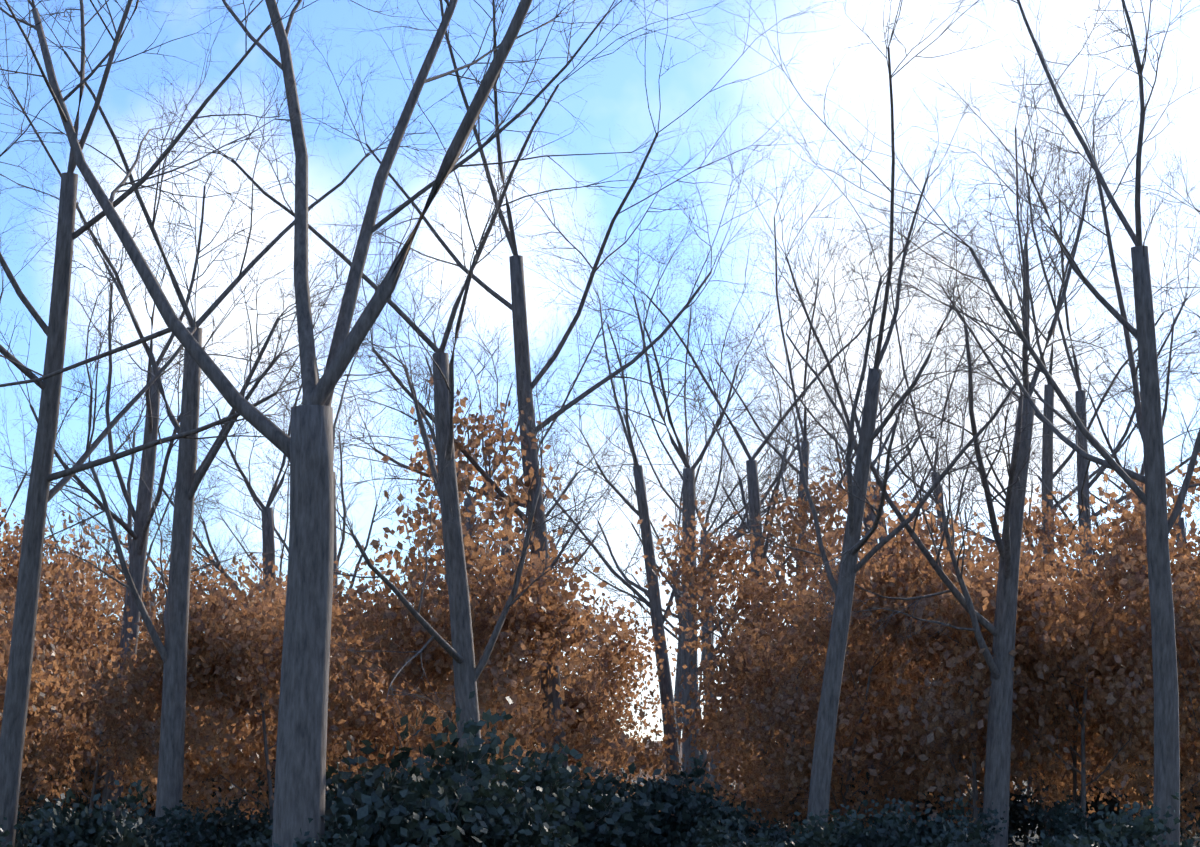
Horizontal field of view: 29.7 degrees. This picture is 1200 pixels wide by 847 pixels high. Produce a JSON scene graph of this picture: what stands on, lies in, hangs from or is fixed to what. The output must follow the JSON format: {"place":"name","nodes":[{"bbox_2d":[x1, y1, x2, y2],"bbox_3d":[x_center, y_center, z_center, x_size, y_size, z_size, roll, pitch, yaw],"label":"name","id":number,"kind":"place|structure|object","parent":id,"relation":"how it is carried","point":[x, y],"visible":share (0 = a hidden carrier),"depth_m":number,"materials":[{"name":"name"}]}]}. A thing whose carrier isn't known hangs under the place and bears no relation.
{"place":"outdoors","nodes":[
{"label":"outdoors","id":0,"kind":"place"},
{"bbox_2d":[0,0,1199,741],"label":"sky","id":1,"kind":"structure","parent":0,"point":[618,95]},
{"bbox_2d":[17,780,1199,846],"bbox_3d":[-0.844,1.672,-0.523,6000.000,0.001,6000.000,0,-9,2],"label":"ground","id":2,"kind":"structure","parent":0,"point":[1036,836],"depth_m":57.28,"materials":[{"name":"brown plant"}]},
{"bbox_2d":[0,519,89,613],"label":"beech sapling","id":3,"kind":"object","parent":2,"relation":"on","point":[6,584],"visible":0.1,"depth_m":45.67,"materials":[{"name":"brown plant"}]},
{"bbox_2d":[0,603,108,822],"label":"shrub","id":4,"kind":"object","parent":2,"relation":"on","point":[35,793],"visible":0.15,"depth_m":43.10,"materials":[{"name":"brown plant"}]},
{"bbox_2d":[0,501,115,788],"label":"shrub","id":5,"kind":"object","parent":2,"relation":"on","point":[41,666],"visible":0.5,"depth_m":34.89,"materials":[{"name":"brown plant"}]},
{"bbox_2d":[0,171,130,531],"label":"bare tree","id":6,"kind":"object","parent":2,"relation":"on","point":[12,501],"visible":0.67,"depth_m":48.31,"materials":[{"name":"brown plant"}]},
{"bbox_2d":[0,498,146,700],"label":"shrub","id":7,"kind":"object","parent":2,"relation":"on","point":[6,561],"visible":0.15,"depth_m":43.64,"materials":[{"name":"brown plant"}]},
{"bbox_2d":[0,552,154,796],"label":"shrub","id":8,"kind":"object","parent":2,"relation":"on","point":[29,747],"visible":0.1,"depth_m":41.32,"materials":[{"name":"brown plant"}]},
{"bbox_2d":[0,535,159,811],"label":"shrub","id":9,"kind":"object","parent":2,"relation":"on","point":[48,620],"visible":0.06,"depth_m":46.15,"materials":[{"name":"brown plant"}]},
{"bbox_2d":[14,779,148,846],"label":"evergreen shrub","id":10,"kind":"object","parent":2,"relation":"on","point":[94,829],"visible":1,"depth_m":26.21,"materials":[{"name":"green plant"}]},
{"bbox_2d":[0,550,227,816],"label":"shrub","id":11,"kind":"object","parent":2,"relation":"on","point":[57,735],"visible":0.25,"depth_m":37.67,"materials":[{"name":"brown plant"}]},
{"bbox_2d":[0,503,254,824],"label":"beech sapling","id":12,"kind":"object","parent":2,"relation":"on","point":[117,628],"visible":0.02,"depth_m":46.02,"materials":[{"name":"brown plant"}]},
{"bbox_2d":[1,421,254,762],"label":"bare tree","id":13,"kind":"object","parent":2,"relation":"on","point":[54,538],"visible":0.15,"depth_m":92.03,"materials":[{"name":"grey plant"}]},
{"bbox_2d":[40,539,231,801],"bbox_3d":[-9.360,5.743,48.321,6.732,6.547,5.264,4,-8,-23],"label":"shrub","id":14,"kind":"object","parent":2,"relation":"on","point":[193,580],"visible":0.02,"depth_m":48.84,"materials":[{"name":"brown plant"}]},
{"bbox_2d":[1,379,290,634],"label":"bare tree","id":15,"kind":"object","parent":2,"relation":"on","point":[146,581],"visible":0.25,"depth_m":85.21,"materials":[{"name":"grey plant"}]},
{"bbox_2d":[0,0,333,833],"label":"bare tree","id":16,"kind":"object","parent":2,"relation":"on","point":[136,544],"visible":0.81,"depth_m":43.18,"materials":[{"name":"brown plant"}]},
{"bbox_2d":[60,571,275,840],"bbox_3d":[-6.272,4.465,33.948,3.471,4.780,4.063,-7,-8,-8],"label":"shrub","id":17,"kind":"object","parent":2,"relation":"on","point":[198,638],"visible":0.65,"depth_m":33.45,"materials":[{"name":"brown plant"}]},
{"bbox_2d":[83,601,277,827],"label":"shrub","id":18,"kind":"object","parent":2,"relation":"on","point":[242,703],"depth_m":45.05,"materials":[{"name":"brown plant"}]},
{"bbox_2d":[131,800,231,846],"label":"evergreen shrub","id":19,"kind":"object","parent":2,"relation":"on","point":[169,835],"visible":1,"depth_m":30.40,"materials":[{"name":"green plant"}]},
{"bbox_2d":[0,195,427,783],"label":"bare tree","id":20,"kind":"object","parent":2,"relation":"on","point":[266,525],"visible":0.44,"depth_m":54.78,"materials":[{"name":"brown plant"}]},
{"bbox_2d":[0,0,441,846],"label":"bare tree","id":21,"kind":"object","parent":2,"relation":"on","point":[16,700],"visible":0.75,"depth_m":26.66,"materials":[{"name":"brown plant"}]},
{"bbox_2d":[182,797,271,846],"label":"evergreen shrub","id":22,"kind":"object","parent":2,"relation":"on","point":[230,821],"visible":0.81,"depth_m":32.89,"materials":[{"name":"green plant"}]},
{"bbox_2d":[0,0,497,840],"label":"bare tree","id":23,"kind":"object","parent":2,"relation":"on","point":[172,650],"visible":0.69,"depth_m":32.47,"materials":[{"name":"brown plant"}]},
{"bbox_2d":[154,554,345,776],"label":"shrub","id":24,"kind":"object","parent":2,"relation":"on","point":[263,565],"visible":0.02,"depth_m":50.21,"materials":[{"name":"brown plant"}]},
{"bbox_2d":[237,806,272,844],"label":"evergreen shrub","id":25,"kind":"object","parent":2,"relation":"on","point":[264,818],"visible":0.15,"depth_m":33.49,"materials":[{"name":"green plant"}]},
{"bbox_2d":[149,399,365,598],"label":"bare tree","id":26,"kind":"object","parent":2,"relation":"on","point":[280,562],"visible":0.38,"depth_m":94.51,"materials":[{"name":"grey plant"}]},
{"bbox_2d":[123,557,394,834],"bbox_3d":[-5.282,4.494,34.588,3.257,4.965,4.163,-7,-11,37],"label":"shrub","id":27,"kind":"object","parent":2,"relation":"on","point":[239,675],"visible":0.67,"depth_m":34.13,"materials":[{"name":"brown plant"}]},
{"bbox_2d":[224,808,349,846],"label":"evergreen shrub","id":28,"kind":"object","parent":2,"relation":"on","point":[253,842],"visible":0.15,"depth_m":27.85,"materials":[{"name":"green plant"}]},
{"bbox_2d":[135,206,477,759],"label":"bare tree","id":29,"kind":"object","parent":2,"relation":"on","point":[337,558],"visible":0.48,"depth_m":85.68,"materials":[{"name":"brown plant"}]},
{"bbox_2d":[204,565,419,792],"bbox_3d":[-5.934,5.630,45.055,5.003,5.858,3.883,-4,-10,27],"label":"shrub","id":30,"kind":"object","parent":2,"relation":"on","point":[334,601],"visible":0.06,"depth_m":45.30,"materials":[{"name":"brown plant"}]},
{"bbox_2d":[273,821,369,846],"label":"evergreen shrub","id":31,"kind":"object","parent":2,"relation":"on","point":[346,838],"visible":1,"depth_m":23.47,"materials":[{"name":"green plant"}]},
{"bbox_2d":[0,0,695,846],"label":"bare tree","id":32,"kind":"object","parent":2,"relation":"on","point":[306,446],"visible":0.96,"depth_m":25.14,"materials":[{"name":"grey plant"}]},
{"bbox_2d":[249,757,451,846],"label":"evergreen shrub","id":33,"kind":"object","parent":2,"relation":"on","point":[268,826],"depth_m":29.74,"materials":[{"name":"green plant"}]},
{"bbox_2d":[218,545,486,811],"bbox_3d":[-4.968,5.572,46.748,4.931,6.434,5.357,-3,-9,19],"label":"shrub","id":34,"kind":"object","parent":2,"relation":"on","point":[370,581],"visible":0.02,"depth_m":47.18,"materials":[{"name":"brown plant"}]},
{"bbox_2d":[249,584,484,790],"bbox_3d":[-3.925,5.320,40.579,4.258,5.146,3.815,-4,-17,11],"label":"shrub","id":35,"kind":"object","parent":2,"relation":"on","point":[381,740],"visible":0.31,"depth_m":39.89,"materials":[{"name":"brown plant"}]},
{"bbox_2d":[308,691,534,846],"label":"evergreen shrub","id":36,"kind":"object","parent":2,"relation":"on","point":[402,807],"visible":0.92,"depth_m":24.71,"materials":[{"name":"green plant"}]},
{"bbox_2d":[325,774,549,846],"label":"evergreen shrub","id":37,"kind":"object","parent":2,"relation":"on","point":[505,808],"visible":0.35,"depth_m":25.09,"materials":[{"name":"green plant"}]},
{"bbox_2d":[78,0,801,789],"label":"bare tree","id":38,"kind":"object","parent":2,"relation":"on","point":[466,668],"visible":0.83,"depth_m":29.49,"materials":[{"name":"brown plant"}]},
{"bbox_2d":[213,377,682,777],"bbox_3d":[-2.636,3.262,36.718,8.281,8.054,6.475,0,-7,26],"label":"beech sapling","id":39,"kind":"object","parent":2,"relation":"on","point":[482,560],"visible":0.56,"depth_m":36.11,"materials":[{"name":"brown plant"}]},
{"bbox_2d":[333,247,584,656],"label":"bare tree","id":40,"kind":"object","parent":2,"relation":"on","point":[445,575],"visible":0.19,"depth_m":61.41,"materials":[{"name":"grey plant"}]},
{"bbox_2d":[356,532,654,797],"bbox_3d":[-1.699,4.380,35.532,4.667,5.490,3.660,-8,-12,43],"label":"shrub","id":41,"kind":"object","parent":2,"relation":"on","point":[513,653],"visible":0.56,"depth_m":35.15,"materials":[{"name":"brown plant"}]},
{"bbox_2d":[449,734,601,846],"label":"evergreen shrub","id":42,"kind":"object","parent":2,"relation":"on","point":[531,821],"visible":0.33,"depth_m":26.20,"materials":[{"name":"green plant"}]},
{"bbox_2d":[333,185,761,730],"bbox_3d":[-1.924,1.743,49.282,10.943,15.103,5.841,1,-8,12],"label":"bare tree","id":43,"kind":"object","parent":2,"relation":"on","point":[469,502],"visible":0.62,"depth_m":49.95,"materials":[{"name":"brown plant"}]},
{"bbox_2d":[411,518,691,769],"bbox_3d":[-2.105,5.577,49.031,7.292,7.092,5.702,9,-5,-14],"label":"shrub","id":44,"kind":"object","parent":2,"relation":"on","point":[582,654],"visible":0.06,"depth_m":48.33,"materials":[{"name":"brown plant"}]},
{"bbox_2d":[246,0,867,784],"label":"bare tree","id":45,"kind":"object","parent":2,"relation":"on","point":[516,306],"visible":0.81,"depth_m":38.20,"materials":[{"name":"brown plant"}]},
{"bbox_2d":[481,743,675,846],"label":"evergreen shrub","id":46,"kind":"object","parent":2,"relation":"on","point":[608,825],"visible":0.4,"depth_m":29.67,"materials":[{"name":"green plant"}]},
{"bbox_2d":[485,600,687,811],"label":"shrub","id":47,"kind":"object","parent":2,"relation":"on","point":[572,700],"visible":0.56,"depth_m":42.22,"materials":[{"name":"brown plant"}]},
{"bbox_2d":[437,175,740,758],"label":"bare tree","id":48,"kind":"object","parent":2,"relation":"on","point":[557,459],"visible":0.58,"depth_m":74.30,"materials":[{"name":"grey plant"}]},
{"bbox_2d":[409,124,799,780],"bbox_3d":[0.680,0.976,62.493,9.838,20.487,9.713,-3,-9,21],"label":"bare tree","id":49,"kind":"object","parent":2,"relation":"on","point":[651,592],"visible":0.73,"depth_m":61.10,"materials":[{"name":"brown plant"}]},
{"bbox_2d":[516,597,704,778],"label":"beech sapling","id":50,"kind":"object","parent":2,"relation":"on","point":[629,725],"visible":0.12,"depth_m":59.05,"materials":[{"name":"brown plant"}]},
{"bbox_2d":[567,754,720,846],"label":"evergreen shrub","id":51,"kind":"object","parent":2,"relation":"on","point":[666,798],"visible":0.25,"depth_m":31.64,"materials":[{"name":"green plant"}]},
{"bbox_2d":[572,406,780,781],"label":"bare tree","id":52,"kind":"object","parent":2,"relation":"on","point":[680,641],"visible":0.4,"depth_m":93.26,"materials":[{"name":"grey plant"}]},
{"bbox_2d":[627,778,751,846],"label":"evergreen shrub","id":53,"kind":"object","parent":2,"relation":"on","point":[683,829],"visible":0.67,"depth_m":30.96,"materials":[{"name":"green plant"}]},
{"bbox_2d":[548,291,845,781],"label":"bare tree","id":54,"kind":"object","parent":2,"relation":"on","point":[711,635],"visible":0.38,"depth_m":86.19,"materials":[{"name":"grey plant"}]},
{"bbox_2d":[549,168,860,753],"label":"bare tree","id":55,"kind":"object","parent":2,"relation":"on","point":[678,679],"visible":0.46,"depth_m":104.62,"materials":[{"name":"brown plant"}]},
{"bbox_2d":[463,197,981,826],"bbox_3d":[3.298,1.991,53.682,11.992,15.828,8.034,6,-10,-34],"label":"bare tree","id":56,"kind":"object","parent":2,"relation":"on","point":[751,471],"visible":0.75,"depth_m":54.21,"materials":[{"name":"brown plant"}]},
{"bbox_2d":[680,807,777,846],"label":"evergreen shrub","id":57,"kind":"object","parent":2,"relation":"on","point":[709,838],"visible":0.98,"depth_m":26.55,"materials":[{"name":"green plant"}]},
{"bbox_2d":[494,135,977,786],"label":"bare tree","id":58,"kind":"object","parent":2,"relation":"on","point":[686,661],"visible":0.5,"depth_m":69.95,"materials":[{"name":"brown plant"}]},
{"bbox_2d":[635,500,888,827],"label":"beech sapling","id":59,"kind":"object","parent":2,"relation":"on","point":[686,571],"visible":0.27,"depth_m":42.35,"materials":[{"name":"brown plant"}]},
{"bbox_2d":[724,806,800,846],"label":"evergreen shrub","id":60,"kind":"object","parent":2,"relation":"on","point":[783,835],"visible":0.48,"depth_m":32.04,"materials":[{"name":"green plant"}]},
{"bbox_2d":[611,532,934,842],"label":"beech sapling","id":61,"kind":"object","parent":2,"relation":"on","point":[760,669],"visible":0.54,"depth_m":36.04,"materials":[{"name":"brown plant"}]},
{"bbox_2d":[649,505,928,794],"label":"beech sapling","id":62,"kind":"object","parent":2,"relation":"on","point":[738,553],"visible":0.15,"depth_m":42.84,"materials":[{"name":"brown plant"}]},
{"bbox_2d":[641,220,970,578],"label":"bare tree","id":63,"kind":"object","parent":2,"relation":"on","point":[878,466],"visible":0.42,"depth_m":84.92,"materials":[{"name":"brown plant"}]},
{"bbox_2d":[734,804,882,846],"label":"evergreen shrub","id":64,"kind":"object","parent":2,"relation":"on","point":[816,837],"visible":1,"depth_m":26.18,"materials":[{"name":"green plant"}]},
{"bbox_2d":[627,75,1037,611],"bbox_3d":[5.960,0.249,63.529,11.829,22.192,9.276,3,-9,-16],"label":"bare tree","id":65,"kind":"object","parent":2,"relation":"on","point":[804,458],"visible":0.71,"depth_m":62.83,"materials":[{"name":"brown plant"}]},
{"bbox_2d":[656,458,1024,805],"bbox_3d":[4.893,4.218,41.744,7.932,7.715,6.203,-13,-10,28],"label":"beech sapling","id":66,"kind":"object","parent":2,"relation":"on","point":[840,504],"visible":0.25,"depth_m":41.06,"materials":[{"name":"brown plant"}]},
{"bbox_2d":[676,87,1034,836],"bbox_3d":[4.441,1.130,44.468,6.104,14.799,9.166,-6,-10,34],"label":"bare tree","id":67,"kind":"object","parent":2,"relation":"on","point":[846,425],"visible":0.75,"depth_m":45.03,"materials":[{"name":"brown plant"}]},
{"bbox_2d":[814,791,925,846],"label":"evergreen shrub","id":68,"kind":"object","parent":2,"relation":"on","point":[856,840],"visible":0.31,"depth_m":28.80,"materials":[{"name":"green plant"}]},
{"bbox_2d":[700,517,1058,841],"bbox_3d":[3.911,4.161,36.093,4.590,6.068,5.582,16,-11,-40],"label":"beech sapling","id":69,"kind":"object","parent":2,"relation":"on","point":[868,681],"visible":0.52,"depth_m":35.44,"materials":[{"name":"brown plant"}]},
{"bbox_2d":[750,533,1056,827],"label":"beech sapling","id":70,"kind":"object","parent":2,"relation":"on","point":[877,730],"visible":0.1,"depth_m":37.90,"materials":[{"name":"brown plant"}]},
{"bbox_2d":[861,796,969,846],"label":"evergreen shrub","id":71,"kind":"object","parent":2,"relation":"on","point":[898,836],"visible":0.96,"depth_m":27.88,"materials":[{"name":"green plant"}]},
{"bbox_2d":[778,153,1069,576],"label":"bare tree","id":72,"kind":"object","parent":2,"relation":"on","point":[933,480],"visible":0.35,"depth_m":84.85,"materials":[{"name":"brown plant"}]},
{"bbox_2d":[657,0,1199,832],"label":"bare tree","id":73,"kind":"object","parent":2,"relation":"on","point":[823,752],"visible":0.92,"depth_m":30.30,"materials":[{"name":"grey plant"}]},
{"bbox_2d":[806,500,1089,827],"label":"beech sapling","id":74,"kind":"object","parent":2,"relation":"on","point":[885,641],"visible":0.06,"depth_m":38.21,"materials":[{"name":"brown plant"}]},
{"bbox_2d":[801,493,1095,827],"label":"beech sapling","id":75,"kind":"object","parent":2,"relation":"on","point":[939,734],"visible":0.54,"depth_m":34.14,"materials":[{"name":"brown plant"}]},
{"bbox_2d":[915,820,993,846],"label":"evergreen shrub","id":76,"kind":"object","parent":2,"relation":"on","point":[958,838],"visible":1,"depth_m":25.47,"materials":[{"name":"green plant"}]},
{"bbox_2d":[739,6,1198,846],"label":"bare tree","id":77,"kind":"object","parent":2,"relation":"on","point":[999,728],"visible":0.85,"depth_m":32.78,"materials":[{"name":"grey plant"}]},
{"bbox_2d":[929,802,1013,844],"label":"evergreen shrub","id":78,"kind":"object","parent":2,"relation":"on","point":[994,822],"visible":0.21,"depth_m":30.56,"materials":[{"name":"green plant"}]},
{"bbox_2d":[751,0,1199,846],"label":"bare tree","id":79,"kind":"object","parent":2,"relation":"on","point":[1165,674],"visible":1,"depth_m":27.43,"materials":[{"name":"grey plant"}]},
{"bbox_2d":[917,782,1037,846],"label":"evergreen shrub","id":80,"kind":"object","parent":2,"relation":"on","point":[1014,832],"visible":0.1,"depth_m":42.49,"materials":[{"name":"green plant"}]},
{"bbox_2d":[969,781,1036,841],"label":"evergreen shrub","id":81,"kind":"object","parent":2,"relation":"on","point":[1012,825],"visible":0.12,"depth_m":45.96,"materials":[{"name":"green plant"}]},
{"bbox_2d":[921,667,1113,835],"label":"shrub","id":82,"kind":"object","parent":2,"relation":"on","point":[1061,772],"visible":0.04,"depth_m":40.15,"materials":[{"name":"brown plant"}]},
{"bbox_2d":[838,6,1199,759],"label":"bare tree","id":83,"kind":"object","parent":2,"relation":"on","point":[1048,440],"visible":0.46,"depth_m":77.12,"materials":[{"name":"brown plant"}]},
{"bbox_2d":[949,512,1108,846],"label":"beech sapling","id":84,"kind":"object","parent":2,"relation":"on","point":[1025,555],"visible":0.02,"depth_m":46.71,"materials":[{"name":"brown plant"}]},
{"bbox_2d":[872,1,1199,809],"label":"bare tree","id":85,"kind":"object","parent":2,"relation":"on","point":[1082,461],"visible":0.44,"depth_m":51.78,"materials":[{"name":"brown plant"}]},
{"bbox_2d":[883,168,1199,602],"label":"bare tree","id":86,"kind":"object","parent":2,"relation":"on","point":[1108,441],"visible":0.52,"depth_m":60.36,"materials":[{"name":"brown plant"}]},
{"bbox_2d":[902,465,1199,834],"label":"beech sapling","id":87,"kind":"object","parent":2,"relation":"on","point":[1039,708],"visible":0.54,"depth_m":34.21,"materials":[{"name":"brown plant"}]},
{"bbox_2d":[910,485,1199,818],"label":"beech sapling","id":88,"kind":"object","parent":2,"relation":"on","point":[1051,524],"visible":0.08,"depth_m":36.99,"materials":[{"name":"brown plant"}]},
{"bbox_2d":[1023,795,1102,846],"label":"evergreen shrub","id":89,"kind":"object","parent":2,"relation":"on","point":[1068,824],"visible":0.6,"depth_m":32.68,"materials":[{"name":"green plant"}]},
{"bbox_2d":[1009,762,1137,843],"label":"evergreen shrub","id":90,"kind":"object","parent":2,"relation":"on","point":[1033,825],"visible":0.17,"depth_m":45.07,"materials":[{"name":"green plant"}]},
{"bbox_2d":[991,105,1199,441],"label":"bare tree","id":91,"kind":"object","parent":2,"relation":"on","point":[1197,210],"visible":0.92,"depth_m":42.43,"materials":[{"name":"brown plant"}]},
{"bbox_2d":[999,534,1199,846],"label":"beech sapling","id":92,"kind":"object","parent":2,"relation":"on","point":[1184,825],"visible":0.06,"depth_m":37.96,"materials":[{"name":"brown plant"}]},
{"bbox_2d":[1002,273,1199,827],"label":"bare tree","id":93,"kind":"object","parent":2,"relation":"on","point":[1180,523],"visible":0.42,"depth_m":60.92,"materials":[{"name":"brown plant"}]},
{"bbox_2d":[1027,807,1180,846],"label":"evergreen shrub","id":94,"kind":"object","parent":2,"relation":"on","point":[1153,815],"visible":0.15,"depth_m":26.46,"materials":[{"name":"green plant"}]},
{"bbox_2d":[1010,507,1199,836],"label":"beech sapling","id":95,"kind":"object","parent":2,"relation":"on","point":[1060,788],"visible":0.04,"depth_m":38.73,"materials":[{"name":"brown plant"}]},
{"bbox_2d":[1035,792,1178,846],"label":"evergreen shrub","id":96,"kind":"object","parent":2,"relation":"on","point":[1123,832],"visible":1,"depth_m":23.43,"materials":[{"name":"green plant"}]},
{"bbox_2d":[1052,534,1199,832],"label":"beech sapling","id":97,"kind":"object","parent":2,"relation":"on","point":[1185,757],"visible":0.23,"depth_m":35.83,"materials":[{"name":"brown plant"}]},
{"bbox_2d":[1057,453,1199,769],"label":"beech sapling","id":98,"kind":"object","parent":2,"relation":"on","point":[1181,599],"visible":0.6,"depth_m":34.17,"materials":[{"name":"brown plant"}]},
{"bbox_2d":[1096,761,1199,838],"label":"evergreen shrub","id":99,"kind":"object","parent":2,"relation":"on","point":[1112,802],"visible":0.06,"depth_m":44.53,"materials":[{"name":"green plant"}]},
{"bbox_2d":[1130,243,1199,532],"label":"bare tree","id":100,"kind":"object","parent":2,"relation":"on","point":[1187,422],"visible":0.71,"depth_m":54.30,"materials":[{"name":"brown plant"}]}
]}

